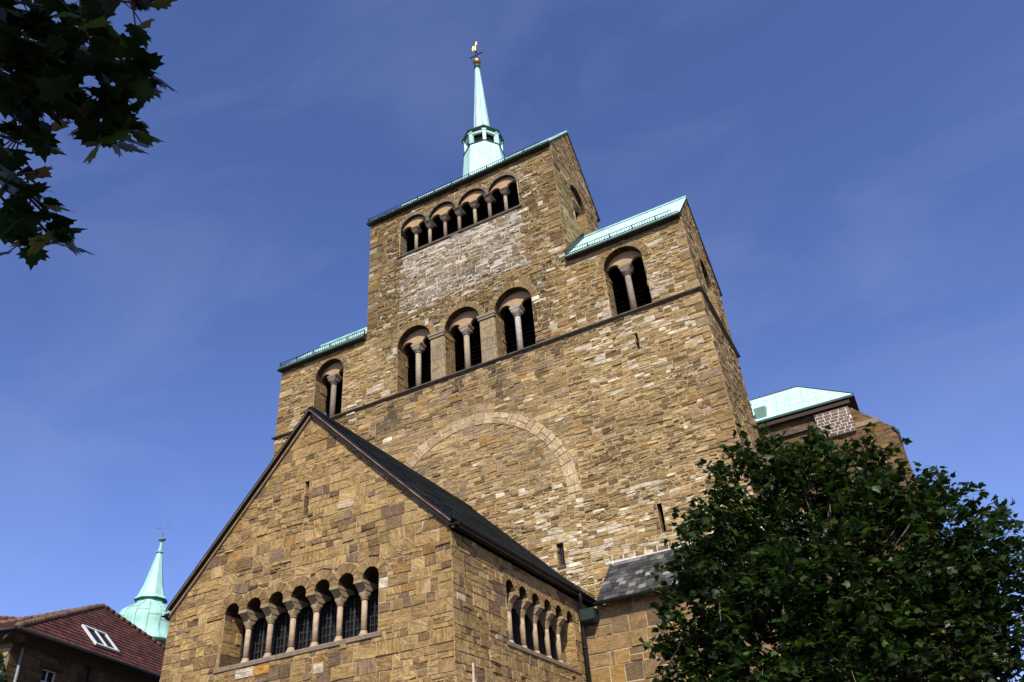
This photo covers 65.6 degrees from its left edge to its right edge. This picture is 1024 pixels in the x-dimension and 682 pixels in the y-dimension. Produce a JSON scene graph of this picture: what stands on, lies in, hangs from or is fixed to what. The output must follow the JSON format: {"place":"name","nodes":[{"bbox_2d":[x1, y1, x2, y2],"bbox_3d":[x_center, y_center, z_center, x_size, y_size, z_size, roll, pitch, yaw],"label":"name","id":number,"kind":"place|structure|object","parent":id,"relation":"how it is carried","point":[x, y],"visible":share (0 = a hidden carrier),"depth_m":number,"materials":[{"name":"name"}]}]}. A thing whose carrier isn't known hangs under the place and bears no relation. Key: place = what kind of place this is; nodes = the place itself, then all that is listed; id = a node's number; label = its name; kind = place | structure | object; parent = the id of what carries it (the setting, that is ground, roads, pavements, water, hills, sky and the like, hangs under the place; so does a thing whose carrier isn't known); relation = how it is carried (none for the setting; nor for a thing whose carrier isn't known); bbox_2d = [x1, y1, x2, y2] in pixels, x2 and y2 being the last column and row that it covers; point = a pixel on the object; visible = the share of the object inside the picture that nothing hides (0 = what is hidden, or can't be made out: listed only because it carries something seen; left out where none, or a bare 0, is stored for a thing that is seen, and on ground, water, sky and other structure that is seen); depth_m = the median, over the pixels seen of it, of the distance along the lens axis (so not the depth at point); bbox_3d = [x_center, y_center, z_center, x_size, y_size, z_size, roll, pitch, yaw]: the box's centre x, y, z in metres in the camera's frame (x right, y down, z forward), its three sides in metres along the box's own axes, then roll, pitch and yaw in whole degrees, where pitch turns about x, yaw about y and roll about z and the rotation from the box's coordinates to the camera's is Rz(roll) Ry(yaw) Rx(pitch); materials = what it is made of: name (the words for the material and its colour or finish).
{"place":"outdoors","nodes":[
{"label":"outdoors","id":0,"kind":"place"},
{"bbox_2d":[0,615,19,619],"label":"house","id":1,"kind":"structure","parent":0,"point":[6,617],"depth_m":50.24,"materials":[{"name":"red tile"}]},
{"bbox_2d":[0,603,165,681],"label":"house","id":2,"kind":"structure","parent":0,"point":[101,642],"depth_m":37.41,"materials":[{"name":"red tile"}]},
{"bbox_2d":[40,669,55,681],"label":"window","id":3,"kind":"structure","parent":2,"relation":"in","point":[48,676],"depth_m":35.14,"materials":[{"name":"white glass"}]},
{"bbox_2d":[119,524,170,645],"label":"domed turret","id":4,"kind":"object","parent":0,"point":[145,612],"visible":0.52,"depth_m":52.98,"materials":[{"name":"teal metal"}]},
{"bbox_2d":[0,0,1023,681],"label":"sky","id":5,"kind":"structure","parent":0,"point":[850,173],"materials":[{"name":"blue"}]},
{"bbox_2d":[159,42,980,681],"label":"church","id":6,"kind":"structure","parent":0,"point":[525,388],"depth_m":33.43,"materials":[{"name":"stone"}]},
{"bbox_2d":[213,578,381,673],"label":"gallery window","id":7,"kind":"structure","parent":6,"relation":"in","point":[348,616],"depth_m":23.55,"materials":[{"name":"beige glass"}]},
{"bbox_2d":[321,362,343,416],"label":"belfry window","id":8,"kind":"structure","parent":6,"relation":"in","point":[335,378],"depth_m":44.14,"materials":[{"name":"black stone"}]},
{"bbox_2d":[402,329,430,387],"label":"belfry window","id":9,"kind":"structure","parent":6,"relation":"in","point":[420,350],"depth_m":42.37,"materials":[{"name":"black stone"}]},
{"bbox_2d":[397,177,521,258],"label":"arcade window","id":10,"kind":"structure","parent":6,"relation":"in","point":[424,233],"depth_m":46.13,"materials":[{"name":"stone"}]},
{"bbox_2d":[449,311,481,370],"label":"belfry window","id":11,"kind":"structure","parent":6,"relation":"in","point":[469,353],"depth_m":41.34,"materials":[{"name":"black stone"}]},
{"bbox_2d":[498,291,535,352],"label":"belfry window","id":12,"kind":"structure","parent":6,"relation":"in","point":[519,319],"depth_m":40.35,"materials":[{"name":"black wood"}]},
{"bbox_2d":[506,591,581,673],"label":"gallery window","id":13,"kind":"structure","parent":6,"relation":"in","point":[530,632],"depth_m":25.75,"materials":[{"name":"beige stone"}]},
{"bbox_2d":[557,545,566,568],"bbox_3d":[2.068,8.726,32.150,0.410,1.080,0.550,-20,-37,20],"label":"barred window","id":14,"kind":"structure","parent":6,"relation":"in","point":[563,565],"depth_m":32.10,"materials":[{"name":"stone"}]},
{"bbox_2d":[570,189,580,221],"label":"belfry window","id":15,"kind":"structure","parent":6,"relation":"in","point":[576,207],"depth_m":46.02,"materials":[{"name":"grey stone"}]},
{"bbox_2d":[607,251,651,313],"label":"belfry window","id":16,"kind":"structure","parent":6,"relation":"in","point":[631,289],"depth_m":38.26,"materials":[{"name":"black wood"}]},
{"bbox_2d":[661,508,665,531],"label":"slit window","id":17,"kind":"structure","parent":6,"relation":"in","point":[661,508],"depth_m":31.21,"materials":[{"name":"black glass"}]},
{"label":"ground","id":18,"kind":"structure","parent":0,"visible":0},
{"bbox_2d":[0,650,8,681],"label":"evergreen tree","id":19,"kind":"object","parent":18,"relation":"on","point":[3,675],"visible":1,"depth_m":20.61,"materials":[{"name":"green plant"}]},
{"bbox_2d":[0,0,178,270],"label":"plane tree","id":20,"kind":"object","parent":18,"relation":"on","point":[53,64],"visible":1,"depth_m":3.18,"materials":[{"name":"green plant"}]},
{"bbox_2d":[639,421,1023,681],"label":"plane tree","id":21,"kind":"object","parent":18,"relation":"on","point":[853,629],"visible":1,"depth_m":11.80,"materials":[{"name":"green plant"}]}
]}

